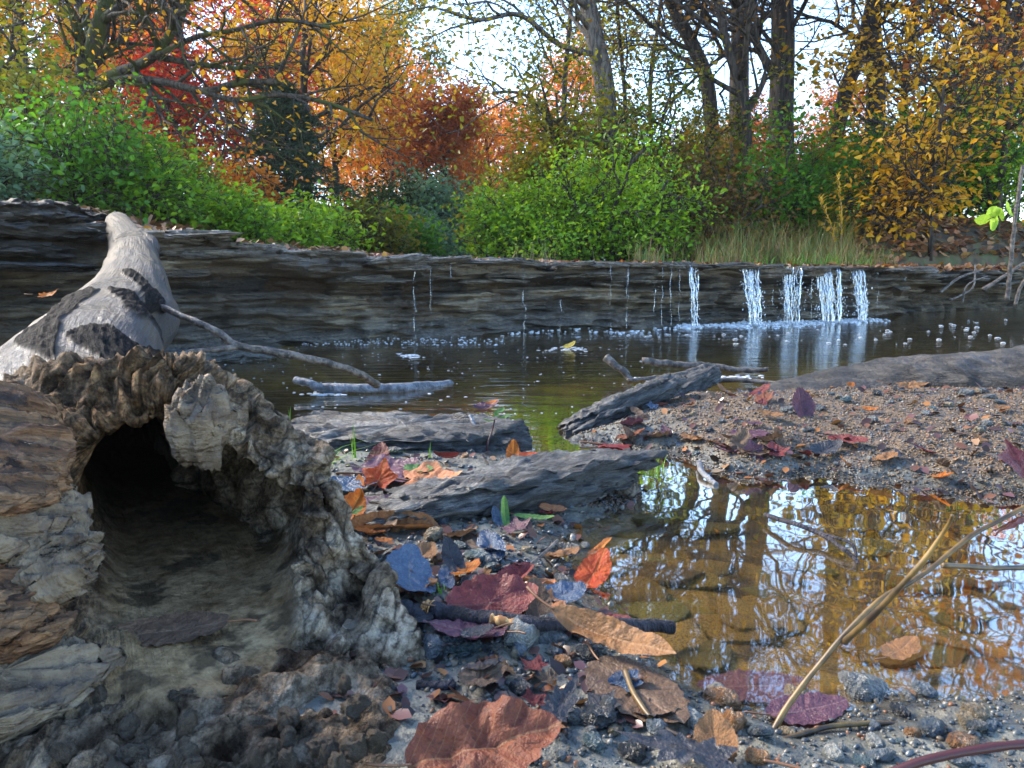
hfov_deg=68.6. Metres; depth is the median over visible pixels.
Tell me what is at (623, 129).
deciduous tree
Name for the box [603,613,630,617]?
fallen leaf
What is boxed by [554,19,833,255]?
shrub
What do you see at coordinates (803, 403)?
fallen leaf
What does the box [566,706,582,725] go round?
pebble
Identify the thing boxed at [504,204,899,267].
dry grass
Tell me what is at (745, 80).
tall tree
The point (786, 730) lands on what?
pebble
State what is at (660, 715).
fallen leaf
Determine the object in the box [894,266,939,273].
shale slab
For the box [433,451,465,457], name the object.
fallen leaf
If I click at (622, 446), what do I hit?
fallen leaf
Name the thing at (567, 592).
fallen leaf
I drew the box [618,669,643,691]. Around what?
fallen leaf
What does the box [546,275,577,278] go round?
shale slab
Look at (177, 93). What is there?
deciduous tree
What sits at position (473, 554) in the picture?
pebble
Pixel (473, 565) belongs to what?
fallen leaf
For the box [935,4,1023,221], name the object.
deciduous tree
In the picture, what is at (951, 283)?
hanging root
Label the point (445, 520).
pebble
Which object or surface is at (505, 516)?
fallen leaf
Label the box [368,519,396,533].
fallen leaf
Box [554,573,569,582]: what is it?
pebble
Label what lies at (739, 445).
fallen leaf
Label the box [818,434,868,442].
fallen leaf
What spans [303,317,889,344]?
foam
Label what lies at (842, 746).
pebble
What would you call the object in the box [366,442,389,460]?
fallen leaf
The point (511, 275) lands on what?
shale slab
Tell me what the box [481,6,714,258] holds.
deciduous tree
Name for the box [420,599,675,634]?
dark stick
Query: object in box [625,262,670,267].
shale slab
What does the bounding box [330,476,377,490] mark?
fallen leaf
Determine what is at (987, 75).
sapling
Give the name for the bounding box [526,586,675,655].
fallen leaf
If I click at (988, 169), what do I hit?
shrub
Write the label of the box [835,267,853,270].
shale slab
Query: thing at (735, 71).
tall tree
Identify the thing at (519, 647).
pebble
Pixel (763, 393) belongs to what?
fallen leaf
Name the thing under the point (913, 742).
gravel
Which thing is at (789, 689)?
pebble
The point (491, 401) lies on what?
fallen leaf
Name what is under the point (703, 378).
tilted stone
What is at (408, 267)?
shale slab
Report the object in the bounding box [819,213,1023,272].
leaf litter
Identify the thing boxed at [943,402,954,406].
pebble
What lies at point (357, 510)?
seedling
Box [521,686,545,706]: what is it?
fallen leaf
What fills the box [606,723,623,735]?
pebble
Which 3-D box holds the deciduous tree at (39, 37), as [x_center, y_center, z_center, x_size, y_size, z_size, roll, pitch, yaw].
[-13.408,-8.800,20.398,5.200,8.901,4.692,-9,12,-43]
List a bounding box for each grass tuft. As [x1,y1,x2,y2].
[332,441,397,467]
[350,426,355,458]
[430,582,444,593]
[743,250,780,263]
[771,249,811,266]
[808,251,844,264]
[848,252,878,266]
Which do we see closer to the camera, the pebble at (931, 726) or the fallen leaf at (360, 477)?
the pebble at (931, 726)
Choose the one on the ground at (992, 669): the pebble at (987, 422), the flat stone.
the pebble at (987, 422)
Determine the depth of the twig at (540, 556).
1.02 m
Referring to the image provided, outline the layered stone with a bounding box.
[361,448,668,524]
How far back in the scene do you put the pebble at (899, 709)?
0.70 m
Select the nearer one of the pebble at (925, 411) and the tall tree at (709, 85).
the pebble at (925, 411)
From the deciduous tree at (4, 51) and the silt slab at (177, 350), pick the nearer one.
the silt slab at (177, 350)
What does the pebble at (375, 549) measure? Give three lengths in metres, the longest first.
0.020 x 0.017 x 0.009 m
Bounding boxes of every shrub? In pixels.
[0,32,154,200]
[0,62,198,223]
[0,79,84,201]
[35,116,237,229]
[107,116,274,220]
[162,157,322,244]
[195,135,308,209]
[255,192,341,248]
[269,170,391,253]
[318,187,441,253]
[338,152,450,223]
[370,197,454,256]
[388,146,497,256]
[404,203,463,256]
[428,155,624,260]
[438,173,575,258]
[440,118,588,256]
[443,167,488,257]
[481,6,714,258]
[500,103,739,261]
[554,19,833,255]
[634,106,813,260]
[655,87,862,259]
[702,96,924,248]
[725,91,897,198]
[791,95,918,233]
[808,103,1001,264]
[828,55,1023,225]
[893,45,1023,225]
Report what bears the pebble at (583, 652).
on the gravel at (571, 672)
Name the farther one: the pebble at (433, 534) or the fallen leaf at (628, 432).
the fallen leaf at (628, 432)
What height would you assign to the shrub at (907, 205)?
1.445 m
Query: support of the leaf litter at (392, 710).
on the ground at (992, 669)
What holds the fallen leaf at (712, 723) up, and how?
on the ground at (992, 669)
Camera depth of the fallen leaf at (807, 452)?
1.56 m
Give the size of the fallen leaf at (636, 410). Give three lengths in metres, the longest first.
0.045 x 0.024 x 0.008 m
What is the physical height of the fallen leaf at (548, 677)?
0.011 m
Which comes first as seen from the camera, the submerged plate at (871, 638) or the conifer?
the submerged plate at (871, 638)
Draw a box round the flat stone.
[290,409,532,452]
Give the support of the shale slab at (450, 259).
on the rock ledge at (273, 294)
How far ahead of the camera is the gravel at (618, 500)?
1.66 m
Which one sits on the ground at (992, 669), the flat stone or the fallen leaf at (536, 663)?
the fallen leaf at (536, 663)
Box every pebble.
[370,547,382,554]
[388,446,403,454]
[389,528,399,532]
[399,587,406,596]
[423,526,443,541]
[423,630,449,661]
[429,626,444,634]
[432,453,441,459]
[432,553,443,564]
[436,516,449,524]
[442,631,483,657]
[454,540,468,549]
[458,574,473,583]
[460,452,468,457]
[464,548,490,561]
[482,643,491,652]
[483,555,495,564]
[483,562,501,572]
[504,615,539,647]
[509,647,526,658]
[509,676,533,695]
[511,642,527,658]
[521,546,531,551]
[536,545,550,551]
[538,612,565,643]
[550,643,562,656]
[551,632,568,642]
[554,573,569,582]
[554,654,572,668]
[555,749,566,760]
[559,542,580,549]
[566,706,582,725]
[575,643,605,661]
[578,703,616,730]
[581,542,589,546]
[582,731,604,751]
[585,725,596,731]
[600,695,620,713]
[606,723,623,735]
[618,739,645,761]
[646,718,667,735]
[681,705,702,729]
[692,451,699,455]
[702,686,741,710]
[704,426,714,432]
[705,682,725,687]
[722,707,746,733]
[745,722,751,727]
[745,747,770,765]
[746,724,773,737]
[778,726,795,734]
[780,406,792,412]
[783,683,808,694]
[804,427,814,431]
[815,404,824,410]
[823,743,844,761]
[838,670,889,701]
[838,742,845,750]
[839,396,851,401]
[852,753,876,767]
[865,732,883,747]
[865,748,896,760]
[866,718,880,730]
[868,415,878,422]
[872,389,881,395]
[889,701,910,717]
[893,385,904,390]
[895,738,905,743]
[902,689,915,699]
[903,417,917,424]
[903,727,922,737]
[910,689,917,697]
[911,679,938,697]
[917,715,944,737]
[921,409,930,415]
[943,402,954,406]
[945,731,979,747]
[948,756,975,766]
[956,710,984,732]
[958,389,975,395]
[960,702,991,720]
[962,440,971,443]
[966,718,988,730]
[972,426,984,432]
[979,388,989,392]
[980,420,991,425]
[981,394,994,398]
[985,717,996,731]
[993,399,1005,404]
[993,700,1005,707]
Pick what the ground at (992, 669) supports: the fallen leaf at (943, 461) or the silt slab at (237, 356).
the fallen leaf at (943, 461)
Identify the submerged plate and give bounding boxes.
[606,560,640,579]
[608,577,667,601]
[617,595,633,604]
[617,601,690,622]
[621,576,658,586]
[628,563,705,584]
[653,618,707,658]
[673,572,727,589]
[676,647,723,670]
[685,613,777,644]
[689,568,730,575]
[690,640,732,677]
[716,595,776,631]
[719,611,783,630]
[740,586,789,603]
[741,592,804,635]
[778,574,803,583]
[813,610,902,668]
[859,649,929,667]
[911,627,981,651]
[917,630,970,668]
[919,608,983,633]
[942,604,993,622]
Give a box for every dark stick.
[416,680,455,689]
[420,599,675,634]
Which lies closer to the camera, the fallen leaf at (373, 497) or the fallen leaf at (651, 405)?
the fallen leaf at (373, 497)
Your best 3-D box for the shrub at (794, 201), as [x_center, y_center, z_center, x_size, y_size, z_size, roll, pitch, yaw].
[2.979,-1.940,7.994,2.067,2.038,2.138,0,9,0]
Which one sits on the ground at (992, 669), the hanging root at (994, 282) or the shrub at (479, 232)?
the shrub at (479, 232)
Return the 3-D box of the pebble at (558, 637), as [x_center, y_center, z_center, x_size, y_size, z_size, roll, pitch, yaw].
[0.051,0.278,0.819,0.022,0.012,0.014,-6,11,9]
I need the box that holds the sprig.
[974,201,1023,230]
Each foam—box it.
[224,345,763,413]
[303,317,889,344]
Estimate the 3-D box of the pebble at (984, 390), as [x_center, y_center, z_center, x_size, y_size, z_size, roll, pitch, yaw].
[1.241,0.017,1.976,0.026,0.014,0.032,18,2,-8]
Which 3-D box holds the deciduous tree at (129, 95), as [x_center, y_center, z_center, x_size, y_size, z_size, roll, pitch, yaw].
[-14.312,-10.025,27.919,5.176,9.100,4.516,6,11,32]
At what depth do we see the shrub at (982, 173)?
7.85 m
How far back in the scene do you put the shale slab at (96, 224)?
3.03 m
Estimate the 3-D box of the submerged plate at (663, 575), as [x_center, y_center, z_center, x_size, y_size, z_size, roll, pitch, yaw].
[0.221,0.274,1.092,0.115,0.006,0.074,-2,8,-1]
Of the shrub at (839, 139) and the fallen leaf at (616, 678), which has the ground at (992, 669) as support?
the shrub at (839, 139)
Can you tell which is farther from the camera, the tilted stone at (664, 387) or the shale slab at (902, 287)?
the shale slab at (902, 287)
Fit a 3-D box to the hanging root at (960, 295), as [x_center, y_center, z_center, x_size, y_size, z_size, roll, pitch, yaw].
[3.588,-0.802,5.928,0.361,0.281,0.062,-6,11,-34]
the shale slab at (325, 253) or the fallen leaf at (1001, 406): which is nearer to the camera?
the fallen leaf at (1001, 406)
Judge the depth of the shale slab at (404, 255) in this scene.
4.23 m
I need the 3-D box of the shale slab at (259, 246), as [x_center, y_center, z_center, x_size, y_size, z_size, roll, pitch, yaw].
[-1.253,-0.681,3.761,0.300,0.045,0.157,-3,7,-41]
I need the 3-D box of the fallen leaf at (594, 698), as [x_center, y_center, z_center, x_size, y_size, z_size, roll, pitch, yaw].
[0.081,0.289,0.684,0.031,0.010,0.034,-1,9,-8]
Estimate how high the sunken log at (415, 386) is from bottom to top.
0.090 m
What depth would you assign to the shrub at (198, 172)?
5.62 m
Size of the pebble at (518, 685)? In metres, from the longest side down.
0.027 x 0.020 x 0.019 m
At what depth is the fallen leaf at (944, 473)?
1.43 m
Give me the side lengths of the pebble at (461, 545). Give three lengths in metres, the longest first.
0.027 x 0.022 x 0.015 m
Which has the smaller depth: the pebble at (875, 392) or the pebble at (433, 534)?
the pebble at (433, 534)
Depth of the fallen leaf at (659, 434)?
1.73 m
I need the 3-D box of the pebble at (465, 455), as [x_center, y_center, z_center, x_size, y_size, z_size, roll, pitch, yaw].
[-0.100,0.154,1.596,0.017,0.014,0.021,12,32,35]
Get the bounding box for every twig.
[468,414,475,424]
[530,539,558,563]
[622,668,691,740]
[696,460,718,485]
[763,512,858,561]
[821,532,856,557]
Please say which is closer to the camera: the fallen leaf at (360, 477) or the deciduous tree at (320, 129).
the fallen leaf at (360, 477)
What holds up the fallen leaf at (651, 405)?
on the ground at (992, 669)
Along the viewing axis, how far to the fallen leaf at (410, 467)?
1.40 m
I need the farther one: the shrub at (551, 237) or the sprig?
the shrub at (551, 237)
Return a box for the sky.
[3,0,1023,221]
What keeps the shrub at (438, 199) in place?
on the ground at (992, 669)
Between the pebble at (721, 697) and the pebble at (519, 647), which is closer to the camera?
the pebble at (721, 697)
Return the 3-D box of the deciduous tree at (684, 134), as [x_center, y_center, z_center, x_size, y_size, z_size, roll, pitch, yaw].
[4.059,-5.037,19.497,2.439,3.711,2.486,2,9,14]
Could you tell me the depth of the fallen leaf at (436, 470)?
1.37 m
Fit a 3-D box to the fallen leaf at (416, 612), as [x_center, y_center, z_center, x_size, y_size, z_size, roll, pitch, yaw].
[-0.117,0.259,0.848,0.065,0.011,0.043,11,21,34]
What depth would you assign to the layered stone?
1.27 m
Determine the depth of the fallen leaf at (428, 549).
1.03 m
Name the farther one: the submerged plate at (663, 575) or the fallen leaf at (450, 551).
the submerged plate at (663, 575)
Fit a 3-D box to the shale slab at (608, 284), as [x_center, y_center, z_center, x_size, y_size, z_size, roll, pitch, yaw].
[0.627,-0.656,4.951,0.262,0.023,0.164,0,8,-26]
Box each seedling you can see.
[352,505,362,516]
[484,407,509,450]
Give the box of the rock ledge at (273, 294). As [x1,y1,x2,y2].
[0,212,1023,370]
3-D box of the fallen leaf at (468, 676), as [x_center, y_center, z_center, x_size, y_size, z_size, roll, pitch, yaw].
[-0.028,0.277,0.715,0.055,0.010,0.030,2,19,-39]
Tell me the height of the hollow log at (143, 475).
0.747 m
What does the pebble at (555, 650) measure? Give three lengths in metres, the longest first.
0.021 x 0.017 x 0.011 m
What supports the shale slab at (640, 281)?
on the rock ledge at (273, 294)
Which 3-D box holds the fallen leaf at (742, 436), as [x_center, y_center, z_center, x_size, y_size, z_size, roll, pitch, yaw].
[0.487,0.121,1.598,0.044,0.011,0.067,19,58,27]
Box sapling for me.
[824,0,1023,260]
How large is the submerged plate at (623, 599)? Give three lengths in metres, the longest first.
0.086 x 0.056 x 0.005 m
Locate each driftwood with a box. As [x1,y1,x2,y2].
[603,354,633,382]
[627,357,767,381]
[719,377,774,383]
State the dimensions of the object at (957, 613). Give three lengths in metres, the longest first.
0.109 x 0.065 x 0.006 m
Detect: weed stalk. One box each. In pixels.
[772,505,1023,728]
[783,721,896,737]
[940,562,1023,570]
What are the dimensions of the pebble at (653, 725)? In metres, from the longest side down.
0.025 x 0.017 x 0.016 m
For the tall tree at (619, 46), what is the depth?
10.36 m
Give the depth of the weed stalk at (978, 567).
0.77 m
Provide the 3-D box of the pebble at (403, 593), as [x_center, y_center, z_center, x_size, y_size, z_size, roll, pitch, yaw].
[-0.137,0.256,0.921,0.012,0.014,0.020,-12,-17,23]
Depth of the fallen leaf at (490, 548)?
1.05 m
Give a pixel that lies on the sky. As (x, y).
(459, 41)
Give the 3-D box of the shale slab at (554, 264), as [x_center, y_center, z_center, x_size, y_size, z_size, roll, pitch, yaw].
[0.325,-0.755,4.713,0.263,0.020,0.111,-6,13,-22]
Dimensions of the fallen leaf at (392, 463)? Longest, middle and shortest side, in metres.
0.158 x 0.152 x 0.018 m
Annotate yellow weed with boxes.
[810,171,849,254]
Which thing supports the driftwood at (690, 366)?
on the water
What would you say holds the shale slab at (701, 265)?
on the shale slab at (686, 264)
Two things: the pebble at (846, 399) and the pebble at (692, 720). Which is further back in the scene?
the pebble at (846, 399)
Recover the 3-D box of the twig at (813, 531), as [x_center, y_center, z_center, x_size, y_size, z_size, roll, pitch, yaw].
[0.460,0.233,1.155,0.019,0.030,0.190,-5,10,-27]
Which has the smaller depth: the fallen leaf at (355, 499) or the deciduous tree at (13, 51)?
the fallen leaf at (355, 499)
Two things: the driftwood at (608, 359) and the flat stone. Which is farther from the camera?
the driftwood at (608, 359)
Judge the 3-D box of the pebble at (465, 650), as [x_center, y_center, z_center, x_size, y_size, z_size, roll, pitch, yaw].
[-0.053,0.275,0.790,0.049,0.028,0.036,8,7,8]
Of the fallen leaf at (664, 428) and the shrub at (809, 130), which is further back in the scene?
the shrub at (809, 130)
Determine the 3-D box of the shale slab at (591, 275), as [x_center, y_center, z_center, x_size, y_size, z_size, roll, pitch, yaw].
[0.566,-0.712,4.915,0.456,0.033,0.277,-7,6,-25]
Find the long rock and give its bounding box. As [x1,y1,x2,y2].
[753,345,1023,390]
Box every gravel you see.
[331,448,650,678]
[418,671,1023,767]
[574,385,1023,511]
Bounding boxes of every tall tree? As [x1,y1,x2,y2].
[333,0,688,187]
[496,0,699,147]
[538,0,733,182]
[546,1,717,140]
[554,0,665,145]
[573,0,869,227]
[601,0,831,181]
[609,0,847,165]
[739,0,977,144]
[795,0,1023,199]
[801,0,998,168]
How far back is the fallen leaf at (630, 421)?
1.80 m
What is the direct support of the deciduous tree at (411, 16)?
on the ground at (992, 669)
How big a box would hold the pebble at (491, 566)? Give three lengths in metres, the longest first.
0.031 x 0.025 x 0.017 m
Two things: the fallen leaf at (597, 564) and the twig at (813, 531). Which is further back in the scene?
the twig at (813, 531)
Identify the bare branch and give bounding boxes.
[160,304,380,388]
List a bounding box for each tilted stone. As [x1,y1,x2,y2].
[557,373,686,434]
[674,365,721,397]
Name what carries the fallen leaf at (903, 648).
on the water
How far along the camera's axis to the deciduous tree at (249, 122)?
17.66 m
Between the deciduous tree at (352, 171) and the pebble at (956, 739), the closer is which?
the pebble at (956, 739)
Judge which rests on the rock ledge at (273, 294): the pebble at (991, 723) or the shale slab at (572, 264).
the shale slab at (572, 264)
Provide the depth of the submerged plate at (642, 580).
1.05 m
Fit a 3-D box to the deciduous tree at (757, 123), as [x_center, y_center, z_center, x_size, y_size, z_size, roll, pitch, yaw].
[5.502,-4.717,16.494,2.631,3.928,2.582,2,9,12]
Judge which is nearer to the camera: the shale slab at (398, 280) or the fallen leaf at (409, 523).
the fallen leaf at (409, 523)
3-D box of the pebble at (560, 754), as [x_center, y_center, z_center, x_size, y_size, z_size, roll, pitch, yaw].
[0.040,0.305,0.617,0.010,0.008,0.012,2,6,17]
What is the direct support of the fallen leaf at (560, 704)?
on the ground at (992, 669)
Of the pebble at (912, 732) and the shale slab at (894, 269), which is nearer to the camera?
the pebble at (912, 732)
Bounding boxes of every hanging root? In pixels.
[939,269,982,293]
[949,265,975,300]
[962,275,987,302]
[981,262,1023,290]
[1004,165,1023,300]
[1013,279,1023,305]
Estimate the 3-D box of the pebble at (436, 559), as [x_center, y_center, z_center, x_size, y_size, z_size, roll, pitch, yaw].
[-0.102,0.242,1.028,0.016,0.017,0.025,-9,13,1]
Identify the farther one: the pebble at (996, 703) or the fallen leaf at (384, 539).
the fallen leaf at (384, 539)
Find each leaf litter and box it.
[37,198,852,260]
[79,221,982,270]
[318,449,666,727]
[592,382,1023,506]
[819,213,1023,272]
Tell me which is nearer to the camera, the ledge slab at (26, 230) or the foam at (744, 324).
the ledge slab at (26, 230)
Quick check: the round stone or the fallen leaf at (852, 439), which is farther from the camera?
the fallen leaf at (852, 439)
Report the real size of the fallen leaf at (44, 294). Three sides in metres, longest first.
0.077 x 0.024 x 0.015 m
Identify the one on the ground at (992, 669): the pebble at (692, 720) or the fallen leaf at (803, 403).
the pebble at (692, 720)
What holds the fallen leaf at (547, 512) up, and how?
on the ground at (992, 669)
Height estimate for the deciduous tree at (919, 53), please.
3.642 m
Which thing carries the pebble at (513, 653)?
on the ground at (992, 669)
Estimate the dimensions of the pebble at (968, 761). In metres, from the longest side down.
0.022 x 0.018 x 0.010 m
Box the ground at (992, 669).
[134,219,1023,767]
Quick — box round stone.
[615,482,641,496]
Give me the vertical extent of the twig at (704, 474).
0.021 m
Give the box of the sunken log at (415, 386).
[293,376,453,393]
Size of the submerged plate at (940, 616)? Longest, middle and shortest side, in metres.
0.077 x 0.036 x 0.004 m
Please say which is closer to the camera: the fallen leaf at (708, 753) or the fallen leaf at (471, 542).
the fallen leaf at (708, 753)
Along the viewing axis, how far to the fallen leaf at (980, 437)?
1.56 m
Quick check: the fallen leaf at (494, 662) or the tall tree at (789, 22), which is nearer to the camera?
the fallen leaf at (494, 662)
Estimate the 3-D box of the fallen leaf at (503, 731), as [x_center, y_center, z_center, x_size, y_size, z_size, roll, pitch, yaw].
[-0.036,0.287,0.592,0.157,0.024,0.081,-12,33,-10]
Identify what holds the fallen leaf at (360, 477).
on the ground at (992, 669)
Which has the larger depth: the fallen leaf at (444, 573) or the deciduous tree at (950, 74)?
the deciduous tree at (950, 74)
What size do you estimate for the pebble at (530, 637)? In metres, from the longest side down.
0.053 x 0.039 x 0.038 m
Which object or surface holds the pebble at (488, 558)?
on the ground at (992, 669)
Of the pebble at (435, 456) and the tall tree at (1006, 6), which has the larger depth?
the tall tree at (1006, 6)
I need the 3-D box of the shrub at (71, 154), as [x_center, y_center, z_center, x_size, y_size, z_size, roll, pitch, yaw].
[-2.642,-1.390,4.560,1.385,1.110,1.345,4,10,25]
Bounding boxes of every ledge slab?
[0,198,89,224]
[0,221,108,240]
[0,239,77,258]
[0,261,101,272]
[77,211,107,222]
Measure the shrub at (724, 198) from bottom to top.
1.687 m
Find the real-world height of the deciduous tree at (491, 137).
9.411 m
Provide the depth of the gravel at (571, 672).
0.97 m
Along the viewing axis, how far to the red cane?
0.55 m
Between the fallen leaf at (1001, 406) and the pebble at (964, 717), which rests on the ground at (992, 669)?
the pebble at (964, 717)
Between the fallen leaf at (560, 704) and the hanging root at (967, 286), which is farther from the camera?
the hanging root at (967, 286)
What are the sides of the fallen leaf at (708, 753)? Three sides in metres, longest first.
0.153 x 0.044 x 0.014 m
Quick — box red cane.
[890,739,1023,767]
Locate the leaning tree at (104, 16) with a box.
[19,0,444,203]
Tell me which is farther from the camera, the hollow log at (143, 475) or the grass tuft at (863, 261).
the grass tuft at (863, 261)
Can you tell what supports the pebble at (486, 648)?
on the ground at (992, 669)
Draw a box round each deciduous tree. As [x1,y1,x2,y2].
[0,0,103,116]
[0,0,112,112]
[0,0,136,123]
[0,5,37,112]
[1,0,224,166]
[3,11,60,112]
[6,0,218,133]
[67,0,260,146]
[72,34,182,149]
[110,0,351,173]
[114,17,263,178]
[186,0,486,204]
[196,0,350,203]
[220,0,420,217]
[242,13,357,187]
[307,0,418,206]
[316,17,465,206]
[318,114,375,206]
[334,0,492,187]
[347,148,398,195]
[371,58,512,205]
[437,80,536,256]
[475,85,513,190]
[479,13,633,186]
[485,91,560,186]
[570,97,672,157]
[639,84,753,177]
[662,115,702,170]
[726,80,810,159]
[769,0,1023,170]
[789,0,1023,221]
[794,67,897,159]
[848,100,917,148]
[887,0,1023,232]
[911,34,1023,130]
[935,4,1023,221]
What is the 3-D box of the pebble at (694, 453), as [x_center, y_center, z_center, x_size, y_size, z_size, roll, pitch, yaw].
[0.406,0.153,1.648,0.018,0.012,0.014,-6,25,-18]
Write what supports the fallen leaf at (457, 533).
on the ground at (992, 669)
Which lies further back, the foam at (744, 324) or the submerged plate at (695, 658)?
the foam at (744, 324)
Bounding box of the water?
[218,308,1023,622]
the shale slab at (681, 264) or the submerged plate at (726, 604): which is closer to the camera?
the submerged plate at (726, 604)
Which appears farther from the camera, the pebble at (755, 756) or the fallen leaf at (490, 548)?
the fallen leaf at (490, 548)
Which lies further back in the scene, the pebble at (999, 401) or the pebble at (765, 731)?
the pebble at (999, 401)
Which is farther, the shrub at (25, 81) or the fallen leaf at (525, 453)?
the shrub at (25, 81)
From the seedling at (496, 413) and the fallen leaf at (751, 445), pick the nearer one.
the fallen leaf at (751, 445)
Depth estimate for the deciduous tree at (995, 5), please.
7.35 m
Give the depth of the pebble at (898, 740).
0.64 m
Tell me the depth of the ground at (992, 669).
1.04 m
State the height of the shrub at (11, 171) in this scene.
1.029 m
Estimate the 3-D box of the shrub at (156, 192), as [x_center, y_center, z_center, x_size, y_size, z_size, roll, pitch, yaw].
[-2.388,-1.201,4.756,1.222,0.911,1.099,0,9,0]
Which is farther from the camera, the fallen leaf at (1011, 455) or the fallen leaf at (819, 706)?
the fallen leaf at (1011, 455)
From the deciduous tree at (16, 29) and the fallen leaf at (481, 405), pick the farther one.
the deciduous tree at (16, 29)
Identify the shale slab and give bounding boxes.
[65,221,137,227]
[159,249,247,260]
[159,250,183,254]
[163,229,234,240]
[163,238,205,245]
[164,232,242,237]
[244,243,287,250]
[283,250,303,255]
[295,249,368,257]
[322,274,396,283]
[344,278,411,283]
[361,254,431,264]
[370,262,431,272]
[371,253,422,265]
[419,255,471,263]
[422,257,458,264]
[458,279,495,283]
[459,260,518,264]
[466,258,524,266]
[480,273,545,278]
[483,278,530,283]
[490,257,546,267]
[546,262,568,265]
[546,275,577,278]
[555,260,594,267]
[570,272,627,279]
[581,261,630,267]
[590,282,623,286]
[608,279,666,283]
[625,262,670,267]
[653,261,693,269]
[663,261,697,269]
[685,264,712,267]
[694,262,753,270]
[709,264,759,268]
[742,263,784,269]
[801,265,839,270]
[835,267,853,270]
[848,267,888,270]
[882,268,903,271]
[892,286,910,289]
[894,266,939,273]
[943,273,959,277]
[965,277,989,281]
[984,280,1021,286]
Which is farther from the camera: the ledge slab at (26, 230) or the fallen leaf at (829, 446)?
the ledge slab at (26, 230)
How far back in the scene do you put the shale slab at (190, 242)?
3.45 m
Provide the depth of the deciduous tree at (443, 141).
15.90 m
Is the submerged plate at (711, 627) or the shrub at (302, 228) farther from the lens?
the shrub at (302, 228)
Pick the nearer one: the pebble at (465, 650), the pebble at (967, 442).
the pebble at (465, 650)
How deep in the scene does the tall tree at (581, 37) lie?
11.37 m
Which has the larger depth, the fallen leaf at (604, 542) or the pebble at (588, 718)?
the fallen leaf at (604, 542)
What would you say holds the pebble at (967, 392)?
on the ground at (992, 669)
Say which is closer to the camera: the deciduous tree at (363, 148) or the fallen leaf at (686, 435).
the fallen leaf at (686, 435)
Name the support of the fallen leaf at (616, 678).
on the fallen leaf at (664, 694)
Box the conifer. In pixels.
[221,80,366,222]
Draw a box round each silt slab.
[164,348,196,354]
[188,345,280,365]
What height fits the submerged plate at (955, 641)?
0.008 m
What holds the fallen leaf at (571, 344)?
on the foam at (575, 349)
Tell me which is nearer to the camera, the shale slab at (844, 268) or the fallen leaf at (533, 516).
the fallen leaf at (533, 516)
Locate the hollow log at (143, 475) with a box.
[0,212,437,767]
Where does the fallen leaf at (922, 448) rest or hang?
on the gravel at (618, 500)
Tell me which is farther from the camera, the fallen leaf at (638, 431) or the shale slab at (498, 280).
the shale slab at (498, 280)
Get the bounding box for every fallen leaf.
[29,290,56,296]
[112,611,257,645]
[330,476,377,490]
[336,453,418,481]
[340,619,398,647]
[344,488,365,518]
[351,510,439,529]
[355,527,386,535]
[356,474,364,489]
[362,457,397,491]
[364,494,389,504]
[365,695,560,767]
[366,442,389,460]
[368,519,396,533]
[369,549,388,553]
[375,537,392,541]
[385,543,435,592]
[395,577,436,592]
[396,461,461,485]
[397,464,432,471]
[400,599,433,622]
[417,542,437,557]
[421,573,537,613]
[421,622,513,645]
[423,619,525,639]
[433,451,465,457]
[438,566,454,588]
[441,537,465,575]
[443,526,478,536]
[450,558,480,574]
[457,663,506,686]
[464,656,504,669]
[466,539,492,548]
[473,400,498,409]
[476,529,505,561]
[479,566,490,574]
[485,399,497,403]
[486,546,514,551]
[491,506,502,527]
[495,654,515,674]
[496,561,533,577]
[501,496,509,525]
[501,516,530,533]
[505,557,540,562]
[506,439,519,457]
[509,512,553,519]
[510,452,536,455]
[520,654,548,670]
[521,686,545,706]
[522,575,554,583]
[525,577,552,615]
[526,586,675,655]
[536,503,566,511]
[538,668,557,685]
[539,510,555,514]
[540,673,578,721]
[544,547,581,556]
[545,580,586,602]
[547,588,565,602]
[551,602,565,606]
[562,341,574,347]
[574,548,611,587]
[575,537,611,560]
[579,441,630,449]
[583,640,689,722]
[584,689,621,707]
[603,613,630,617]
[608,669,631,684]
[616,428,644,438]
[616,729,800,767]
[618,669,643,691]
[620,417,643,424]
[622,426,634,443]
[630,406,642,413]
[631,412,649,420]
[636,706,678,716]
[644,430,670,436]
[646,400,658,408]
[656,401,667,405]
[661,424,671,434]
[680,432,702,439]
[692,709,738,763]
[697,669,808,702]
[710,392,727,401]
[715,446,737,451]
[717,383,736,395]
[720,429,769,437]
[729,428,750,451]
[735,442,765,454]
[743,439,763,459]
[744,691,848,724]
[745,421,761,424]
[749,383,769,394]
[754,391,773,401]
[755,392,768,403]
[756,431,782,440]
[757,408,783,415]
[758,399,766,404]
[765,441,789,456]
[774,427,784,446]
[792,387,815,417]
[799,450,811,454]
[800,439,842,453]
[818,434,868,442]
[846,382,854,386]
[859,407,877,409]
[871,451,897,460]
[875,636,920,659]
[877,381,928,387]
[913,443,937,452]
[936,458,949,465]
[938,470,948,476]
[971,431,987,440]
[992,405,1009,408]
[998,438,1023,477]
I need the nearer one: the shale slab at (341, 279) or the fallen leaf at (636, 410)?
the fallen leaf at (636, 410)
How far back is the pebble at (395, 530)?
1.14 m
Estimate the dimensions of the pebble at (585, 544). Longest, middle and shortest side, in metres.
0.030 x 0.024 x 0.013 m
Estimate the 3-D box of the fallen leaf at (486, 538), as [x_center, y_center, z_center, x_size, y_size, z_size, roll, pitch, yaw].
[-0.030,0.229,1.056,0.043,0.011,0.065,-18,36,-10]
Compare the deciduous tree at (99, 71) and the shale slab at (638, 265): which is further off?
the deciduous tree at (99, 71)
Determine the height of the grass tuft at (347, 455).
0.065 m

